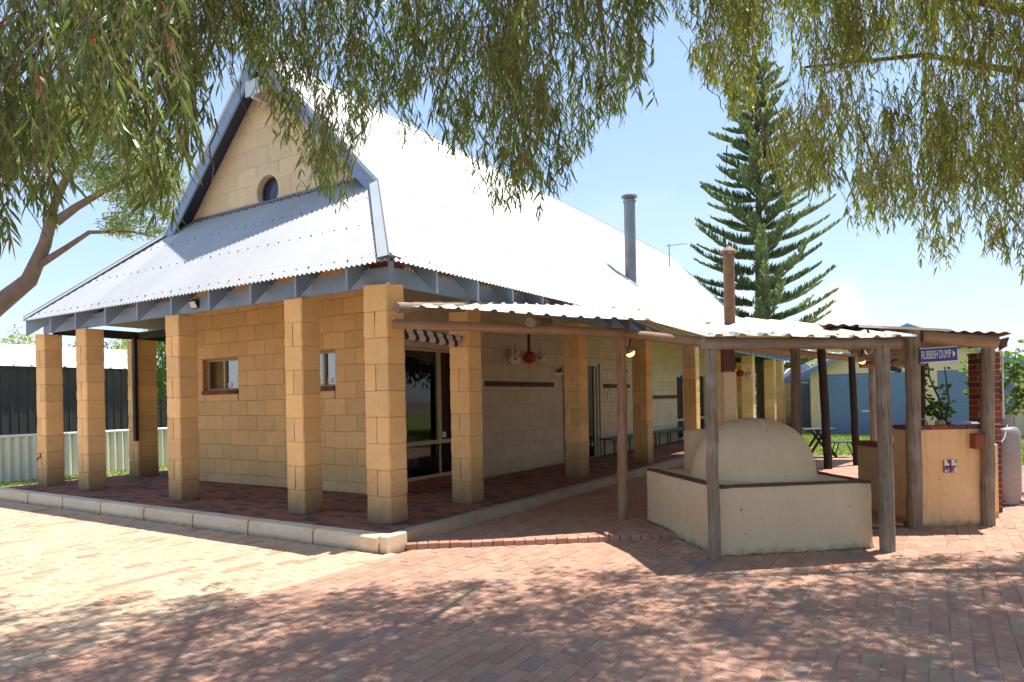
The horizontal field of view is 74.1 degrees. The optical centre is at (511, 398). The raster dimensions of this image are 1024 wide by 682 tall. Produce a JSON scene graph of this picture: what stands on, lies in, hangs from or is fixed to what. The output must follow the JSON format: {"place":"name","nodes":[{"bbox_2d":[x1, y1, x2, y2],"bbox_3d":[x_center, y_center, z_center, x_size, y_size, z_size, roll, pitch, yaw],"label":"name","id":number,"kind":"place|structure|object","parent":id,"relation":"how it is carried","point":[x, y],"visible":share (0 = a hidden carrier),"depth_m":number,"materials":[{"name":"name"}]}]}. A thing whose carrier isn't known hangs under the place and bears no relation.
{"place":"outdoors","nodes":[
{"label":"outdoors","id":0,"kind":"place"},
{"bbox_2d":[0,500,395,673],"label":"buff paving","id":1,"kind":"structure","parent":0,"point":[52,552],"depth_m":6.62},
{"bbox_2d":[0,487,406,553],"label":"kerb","id":2,"kind":"structure","parent":1,"relation":"on","point":[364,540],"depth_m":8.67,"materials":[{"name":"concrete"}]},
{"bbox_2d":[3,427,791,541],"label":"verandah floor","id":3,"kind":"structure","parent":0,"point":[346,510],"depth_m":10.50,"materials":[{"name":"red brick brick pavers"}]},
{"bbox_2d":[600,434,633,455],"bbox_3d":[2.931,1.175,17.543,0.330,0.440,2.400,-1,0,32],"label":"bench","id":4,"kind":"object","parent":3,"relation":"on","point":[629,437],"visible":0.48,"depth_m":16.79,"materials":[{"name":"green metal"}]},
{"bbox_2d":[653,427,684,447],"bbox_3d":[4.737,1.140,20.423,0.330,0.440,3.400,-1,0,32],"label":"bench","id":5,"kind":"object","parent":3,"relation":"on","point":[663,431],"visible":0.67,"depth_m":20.05,"materials":[{"name":"green metal"}]},
{"bbox_2d":[0,506,1023,681],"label":"red paving","id":6,"kind":"structure","parent":0,"point":[629,647],"depth_m":4.93,"materials":[{"name":"red brick brick pavers"}]},
{"bbox_2d":[26,503,870,556],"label":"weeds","id":7,"kind":"object","parent":6,"relation":"on","point":[644,518],"visible":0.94,"depth_m":7.23,"materials":[{"name":"green plant"}]},
{"bbox_2d":[0,519,1022,681],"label":"fallen leaves","id":8,"kind":"object","parent":6,"relation":"on","point":[576,617],"visible":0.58,"depth_m":5.08,"materials":[{"name":"brown plant"}]},
{"bbox_2d":[391,301,916,561],"bbox_3d":[3.653,-0.072,11.944,5.341,3.309,12.158,-1,0,26],"label":"log pergola","id":9,"kind":"object","parent":6,"relation":"on","point":[794,340],"visible":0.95,"depth_m":8.00,"materials":[{"name":"brown wood"}]},
{"bbox_2d":[509,349,520,365],"bbox_3d":[0.057,-0.782,12.848,0.232,0.311,0.241,-1,0,0],"label":"fishing float","id":10,"kind":"object","parent":9,"relation":"hanging from","point":[514,359],"visible":1,"depth_m":12.77,"materials":[{"name":"white plastic"}]},
{"bbox_2d":[534,351,545,364],"bbox_3d":[0.556,-0.841,13.645,0.242,0.321,0.251,-1,0,0],"label":"fishing float","id":11,"kind":"object","parent":9,"relation":"hanging from","point":[540,359],"visible":0.93,"depth_m":13.56,"materials":[{"name":"white plastic"}]},
{"bbox_2d":[626,338,634,356],"bbox_3d":[1.535,-0.708,8.862,0.138,0.327,0.140,-1,0,0],"label":"pergola light","id":12,"kind":"object","parent":9,"relation":"attached to","point":[630,351],"visible":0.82,"depth_m":8.82,"materials":[{"name":"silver metal"}]},
{"bbox_2d":[736,366,743,376],"bbox_3d":[5.053,-0.600,15.000,0.170,0.251,0.170,-1,0,45],"label":"fishing float","id":13,"kind":"object","parent":9,"relation":"hanging from","point":[740,373],"visible":1,"depth_m":14.95,"materials":[{"name":"red plastic"}]},
{"bbox_2d":[745,371,752,377],"bbox_3d":[5.242,-0.576,15.000,0.160,0.241,0.160,-1,0,45],"label":"fishing float","id":14,"kind":"object","parent":9,"relation":"hanging from","point":[748,374],"visible":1,"depth_m":14.95,"materials":[{"name":"white paint"}]},
{"bbox_2d":[858,349,865,363],"bbox_3d":[3.922,-0.533,7.602,0.076,0.289,0.079,-1,0,0],"label":"pergola light","id":15,"kind":"object","parent":9,"relation":"hanging from","point":[861,360],"visible":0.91,"depth_m":7.59,"materials":[{"name":"white glass"}]},
{"bbox_2d":[865,328,872,353],"bbox_3d":[3.819,-0.615,7.256,0.079,0.282,0.081,-1,0,0],"label":"pergola light","id":16,"kind":"object","parent":9,"relation":"hanging from","point":[868,351],"visible":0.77,"depth_m":7.23,"materials":[{"name":"silver metal"}]},
{"bbox_2d":[890,358,901,372],"bbox_3d":[4.113,-0.362,7.300,0.152,0.162,0.056,-1,0,0],"label":"clamp lamp","id":17,"kind":"object","parent":9,"relation":"attached to","point":[896,369],"visible":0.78,"depth_m":7.28,"materials":[{"name":"black metal"}]},
{"bbox_2d":[647,246,874,556],"bbox_3d":[2.792,-0.168,7.915,1.893,3.530,2.004,-1,0,-11],"label":"pizza oven","id":18,"kind":"object","parent":6,"relation":"on","point":[779,492],"visible":0.91,"depth_m":7.27,"materials":[{"name":"beige paint"}]},
{"bbox_2d":[817,323,1012,528],"bbox_3d":[5.749,0.304,9.489,1.969,2.480,4.772,-1,0,33],"label":"barbecue shelter","id":19,"kind":"object","parent":6,"relation":"on","point":[907,354],"visible":0.65,"depth_m":8.04,"materials":[{"name":"brown wood"}]},
{"bbox_2d":[918,346,957,364],"bbox_3d":[4.989,-0.517,7.950,0.424,0.224,0.054,-4,0,6],"label":"street sign","id":20,"kind":"object","parent":19,"relation":"attached to","point":[937,354],"visible":1,"depth_m":7.93,"materials":[{"name":"blue metal"}]},
{"bbox_2d":[855,424,1003,525],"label":"barbecue wall","id":21,"kind":"structure","parent":6,"relation":"on","point":[951,499],"depth_m":8.17,"materials":[{"name":"beige concrete"}]},
{"bbox_2d":[921,363,955,421],"bbox_3d":[5.583,-0.072,8.982,0.598,0.909,0.273,-1,0,-14],"label":"fig plant","id":22,"kind":"object","parent":21,"relation":"on","point":[929,409],"visible":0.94,"depth_m":8.97,"materials":[{"name":"green plant"}]},
{"bbox_2d":[935,420,945,424],"bbox_3d":[5.507,0.330,8.720,0.120,0.110,0.117,-1,0,0],"label":"yellow pot","id":23,"kind":"object","parent":21,"relation":"on","point":[939,422],"visible":0.67,"depth_m":8.68,"materials":[{"name":"ceramic"}]},
{"bbox_2d":[943,459,956,472],"bbox_3d":[5.271,0.810,8.158,0.148,0.160,0.024,-1,0,0],"label":"painted tile","id":24,"kind":"object","parent":21,"relation":"attached to","point":[949,466],"visible":1,"depth_m":8.15,"materials":[{"name":"multicoloured ceramic"}]},
{"bbox_2d":[945,421,979,424],"bbox_3d":[5.817,0.340,8.810,0.380,0.080,0.280,-1,0,0],"label":"grill plate","id":25,"kind":"object","parent":21,"relation":"on","point":[958,422],"visible":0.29,"depth_m":8.71,"materials":[{"name":"metal"}]},
{"bbox_2d":[970,433,985,448],"bbox_3d":[5.561,0.499,8.096,0.130,0.190,0.108,-1,0,0],"label":"rusty box","id":26,"kind":"object","parent":21,"relation":"attached to","point":[977,440],"visible":1,"depth_m":8.05,"materials":[{"name":"red metal"}]},
{"bbox_2d":[968,352,1002,512],"bbox_3d":[6.367,0.446,9.125,0.225,2.126,0.300,-1,0,0],"label":"brick chimney","id":27,"kind":"object","parent":6,"relation":"on","point":[974,366],"visible":0.31,"depth_m":9.04,"materials":[{"name":"red brick"}]},
{"bbox_2d":[997,348,1003,417],"bbox_3d":[6.457,-0.210,8.955,0.086,0.936,0.040,-1,0,-9],"label":"conduit","id":28,"kind":"object","parent":27,"relation":"attached to","point":[1001,352],"visible":0.86,"depth_m":8.95,"materials":[{"name":"white paint"}]},
{"bbox_2d":[1000,416,1023,505],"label":"gas bottle","id":29,"kind":"object","parent":6,"relation":"on","point":[1011,470],"visible":0.62,"depth_m":9.50,"materials":[{"name":"silver metal"}]},
{"bbox_2d":[0,0,1023,394],"label":"sky","id":30,"kind":"structure","parent":0,"point":[660,155],"materials":[{"name":"blue"}]},
{"bbox_2d":[0,430,1023,486],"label":"lawn","id":31,"kind":"structure","parent":0,"point":[806,431],"depth_m":19.01,"materials":[{"name":"green plant"}]},
{"bbox_2d":[0,321,38,366],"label":"bushy tree","id":32,"kind":"object","parent":31,"relation":"on","point":[23,342],"visible":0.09,"depth_m":36.75,"materials":[{"name":"green plant"}]},
{"bbox_2d":[0,343,167,459],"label":"neighbour shed","id":33,"kind":"structure","parent":31,"relation":"on","point":[18,401],"depth_m":17.67,"materials":[{"name":"metal"}]},
{"bbox_2d":[0,427,167,482],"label":"fibre cement fence","id":34,"kind":"object","parent":31,"relation":"on","point":[18,457],"visible":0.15,"depth_m":15.99,"materials":[{"name":"white concrete"}]},
{"bbox_2d":[65,340,114,368],"bbox_3d":[-21.855,-0.730,35.852,6.036,5.566,3.901,-1,0,16],"label":"bushy tree","id":35,"kind":"object","parent":31,"relation":"on","point":[106,346],"visible":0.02,"depth_m":36.23,"materials":[{"name":"green plant"}]},
{"bbox_2d":[0,77,190,316],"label":"gum tree","id":36,"kind":"object","parent":31,"relation":"on","point":[14,292],"visible":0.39,"depth_m":15.88,"materials":[{"name":"green plant"}]},
{"bbox_2d":[109,328,164,350],"bbox_3d":[-17.525,-0.884,33.999,4.656,5.707,4.977,-1,0,-31],"label":"bushy tree","id":37,"kind":"object","parent":31,"relation":"on","point":[122,347],"visible":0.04,"depth_m":33.45,"materials":[{"name":"green plant"}]},
{"bbox_2d":[140,329,166,410],"bbox_3d":[-7.930,-0.164,16.046,1.685,3.904,1.392,-1,0,0],"label":"weeping shrub","id":38,"kind":"object","parent":31,"relation":"on","point":[162,365],"visible":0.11,"depth_m":15.83,"materials":[{"name":"green plant"}]},
{"bbox_2d":[23,48,790,523],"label":"limestone house","id":39,"kind":"structure","parent":31,"relation":"on","point":[301,370],"depth_m":11.73,"materials":[{"name":"beige stone"}]},
{"bbox_2d":[188,299,198,308],"bbox_3d":[-4.673,-1.411,10.073,0.251,0.134,0.145,-1,0,32],"label":"floodlight","id":40,"kind":"object","parent":39,"relation":"attached to","point":[194,303],"visible":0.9,"depth_m":10.04,"materials":[{"name":"white metal"}]},
{"bbox_2d":[201,358,238,394],"bbox_3d":[-5.376,-0.410,12.659,1.050,0.655,0.252,-1,0,32],"label":"window","id":41,"kind":"structure","parent":39,"relation":"in","point":[222,374],"depth_m":12.68,"materials":[{"name":"clear glass"}]},
{"bbox_2d":[253,169,282,203],"bbox_3d":[-4.218,-3.621,11.902,0.840,0.840,0.196,-1,0,32],"label":"round window","id":42,"kind":"structure","parent":39,"relation":"in","point":[269,184],"depth_m":11.96,"materials":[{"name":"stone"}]},
{"bbox_2d":[319,351,335,390],"bbox_3d":[-3.127,-0.453,11.249,0.740,0.655,0.252,-1,0,32],"label":"window","id":43,"kind":"structure","parent":39,"relation":"in","point":[327,359],"depth_m":11.24,"materials":[{"name":"beige metal"}]},
{"bbox_2d":[404,347,451,492],"bbox_3d":[-1.402,0.322,11.302,0.280,2.310,1.680,-1,0,32],"label":"door","id":44,"kind":"structure","parent":39,"relation":"in","point":[427,371],"depth_m":11.24,"materials":[{"name":"glass"}]},
{"bbox_2d":[404,329,462,346],"bbox_3d":[-1.072,-0.815,8.957,0.132,0.190,1.242,-1,0,32],"label":"rolled blind","id":45,"kind":"object","parent":39,"relation":"attached to","point":[427,336],"visible":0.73,"depth_m":8.92,"materials":[{"name":"fabric"}]},
{"bbox_2d":[485,381,553,386],"bbox_3d":[0.230,-0.294,13.641,0.076,0.100,2.650,-1,0,32],"label":"coat rack","id":46,"kind":"object","parent":39,"relation":"attached to","point":[517,384],"visible":1,"depth_m":13.51,"materials":[{"name":"brown wood"}]},
{"bbox_2d":[527,334,530,367],"bbox_3d":[0.331,-0.936,13.199,0.060,0.680,0.024,-1,0,0],"label":"float hanger","id":47,"kind":"object","parent":39,"relation":"attached to","point":[528,342],"visible":0.82,"depth_m":13.19,"materials":[{"name":"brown wood"}]},
{"bbox_2d":[510,343,519,354],"bbox_3d":[0.059,-0.942,13.081,0.202,0.281,0.211,-1,0,0],"label":"fishing float","id":48,"kind":"object","parent":47,"relation":"hanging from","point":[513,351],"visible":0.71,"depth_m":13.02,"materials":[{"name":"white plastic"}]},
{"bbox_2d":[523,351,535,363],"bbox_3d":[0.341,-0.847,13.189,0.252,0.331,0.260,-1,0,0],"label":"fishing float","id":49,"kind":"object","parent":47,"relation":"hanging from","point":[529,357],"visible":1,"depth_m":13.11,"materials":[{"name":"red plastic"}]},
{"bbox_2d":[553,367,563,374],"bbox_3d":[1.044,-0.617,14.986,0.034,0.173,0.500,-1,0,32],"label":"ship plaque","id":50,"kind":"object","parent":39,"relation":"attached to","point":[558,373],"visible":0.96,"depth_m":14.98,"materials":[{"name":"black metal"}]},
{"bbox_2d":[587,364,599,456],"bbox_3d":[1.959,0.278,16.608,0.060,2.270,0.700,-1,0,32],"label":"door","id":51,"kind":"structure","parent":39,"relation":"in","point":[593,377],"depth_m":16.70,"materials":[{"name":"metal"}]},
{"bbox_2d":[603,384,629,387],"bbox_3d":[2.768,-0.333,17.686,0.076,0.100,1.700,-1,0,32],"label":"coat rack","id":52,"kind":"object","parent":39,"relation":"attached to","point":[612,385],"visible":0.68,"depth_m":17.37,"materials":[{"name":"brown wood"}]},
{"bbox_2d":[621,194,637,286],"bbox_3d":[3.027,-3.928,17.422,0.441,2.600,0.500,-1,0,0],"label":"roof flue","id":53,"kind":"object","parent":39,"relation":"on","point":[629,200],"visible":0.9,"depth_m":17.29,"materials":[{"name":"metal"}]},
{"bbox_2d":[653,395,676,398],"bbox_3d":[4.739,-0.060,20.820,0.076,0.100,2.100,-1,0,32],"label":"coat rack","id":54,"kind":"object","parent":39,"relation":"attached to","point":[663,396],"visible":1,"depth_m":20.66,"materials":[{"name":"brown wood"}]},
{"bbox_2d":[666,243,686,266],"bbox_3d":[6.060,-5.312,25.000,0.802,0.852,0.280,-1,0,0],"label":"tv aerial","id":55,"kind":"object","parent":39,"relation":"attached to","point":[669,245],"visible":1,"depth_m":24.99,"materials":[{"name":"metal"}]},
{"bbox_2d":[676,373,683,439],"bbox_3d":[5.477,0.246,22.190,0.060,2.160,0.800,-1,0,32],"label":"door","id":56,"kind":"structure","parent":39,"relation":"in","point":[680,381],"depth_m":22.31,"materials":[{"name":"metal"}]},
{"bbox_2d":[699,375,704,428],"bbox_3d":[6.723,0.147,24.183,0.060,2.010,0.900,-1,0,32],"label":"window","id":57,"kind":"structure","parent":39,"relation":"in","point":[702,381],"depth_m":24.38,"materials":[{"name":"glass"}]},
{"bbox_2d":[735,370,755,398],"bbox_3d":[13.240,-0.820,40.001,7.713,4.413,6.039,-1,0,0],"label":"bushy tree","id":58,"kind":"object","parent":31,"relation":"on","point":[755,385],"visible":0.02,"depth_m":39.55,"materials":[{"name":"green plant"}]},
{"bbox_2d":[690,56,841,418],"bbox_3d":[10.799,-6.832,30.476,7.259,16.517,7.634,-1,0,0],"label":"norfolk pine","id":59,"kind":"object","parent":31,"relation":"on","point":[764,285],"visible":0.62,"depth_m":29.59,"materials":[{"name":"green plant"}]},
{"bbox_2d":[784,363,810,427],"bbox_3d":[13.059,-0.168,31.250,2.020,3.100,1.900,-1,0,0],"label":"garden hut","id":60,"kind":"object","parent":31,"relation":"on","point":[806,403],"visible":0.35,"depth_m":30.40,"materials":[{"name":"blue"}]},
{"bbox_2d":[801,383,809,427],"bbox_3d":[13.117,0.331,30.435,0.466,2.060,0.030,-1,0,0],"label":"door","id":61,"kind":"structure","parent":60,"relation":"in","point":[805,408],"depth_m":30.42,"materials":[{"name":"blue metal"}]},
{"bbox_2d":[784,351,842,382],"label":"bushy tree","id":62,"kind":"object","parent":31,"relation":"on","point":[814,361],"depth_m":43.12,"materials":[{"name":"green plant"}]},
{"bbox_2d":[801,323,1023,435],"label":"double garage","id":63,"kind":"structure","parent":31,"relation":"on","point":[839,393],"depth_m":25.60,"materials":[{"name":"beige brick"}]},
{"bbox_2d":[827,372,905,433],"bbox_3d":[13.658,0.191,26.167,2.730,2.360,0.045,-1,0,37],"label":"roller door","id":64,"kind":"structure","parent":63,"relation":"in","point":[838,384],"depth_m":26.30,"materials":[{"name":"blue metal"}]},
{"bbox_2d":[937,368,1014,426],"bbox_3d":[16.450,-0.005,24.088,2.250,2.076,0.018,-1,0,37],"label":"roller door","id":65,"kind":"structure","parent":63,"relation":"in","point":[961,405],"depth_m":24.38,"materials":[{"name":"blue metal"}]},
{"bbox_2d":[395,396,1023,553],"bbox_3d":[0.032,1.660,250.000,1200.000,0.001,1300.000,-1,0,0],"label":"ground","id":66,"kind":"structure","parent":0,"point":[755,399],"depth_m":13.66,"materials":[{"name":"brown soil"}]},
{"bbox_2d":[0,0,241,260],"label":"peppermint tree","id":67,"kind":"object","parent":66,"relation":"on","point":[98,55],"visible":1,"depth_m":2.99,"materials":[{"name":"green plant"}]},
{"bbox_2d":[0,0,668,222],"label":"peppermint tree","id":68,"kind":"object","parent":66,"relation":"on","point":[508,66],"visible":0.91,"depth_m":4.83,"materials":[{"name":"green plant"}]},
{"bbox_2d":[662,0,1023,286],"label":"peppermint tree","id":69,"kind":"object","parent":66,"relation":"on","point":[846,26],"visible":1,"depth_m":5.59,"materials":[{"name":"green plant"}]},
{"bbox_2d":[407,455,1023,550],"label":"pergola paving","id":70,"kind":"structure","parent":0,"point":[590,516],"depth_m":8.47,"materials":[{"name":"red brick brick pavers"}]},
{"bbox_2d":[398,456,683,531],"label":"grey kerb","id":71,"kind":"structure","parent":70,"relation":"on","point":[465,514],"depth_m":9.54,"materials":[{"name":"grey concrete"}]},
{"bbox_2d":[802,428,837,456],"bbox_3d":[7.536,1.092,16.695,0.828,0.731,0.590,-1,0,0],"label":"picnic table","id":72,"kind":"object","parent":70,"relation":"on","point":[817,434],"visible":0.58,"depth_m":16.55,"materials":[{"name":"blue paint"}]},
{"bbox_2d":[831,441,852,457],"bbox_3d":[8.125,1.233,16.600,0.565,0.395,0.300,-1,0,0],"label":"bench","id":73,"kind":"object","parent":70,"relation":"on","point":[838,442],"visible":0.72,"depth_m":16.49,"materials":[{"name":"blue paint"}]},
{"bbox_2d":[1000,401,1011,415],"bbox_3d":[7.366,0.765,10.300,0.300,1.450,0.240,-1,0,0],"label":"terracotta pot","id":74,"kind":"object","parent":70,"relation":"on","point":[1001,410],"visible":0.14,"depth_m":10.21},
{"bbox_2d":[958,339,1023,415],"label":"fig tree","id":75,"kind":"object","parent":74,"relation":"in","point":[1017,374],"visible":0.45,"depth_m":10.39,"materials":[{"name":"green plant"}]}
]}

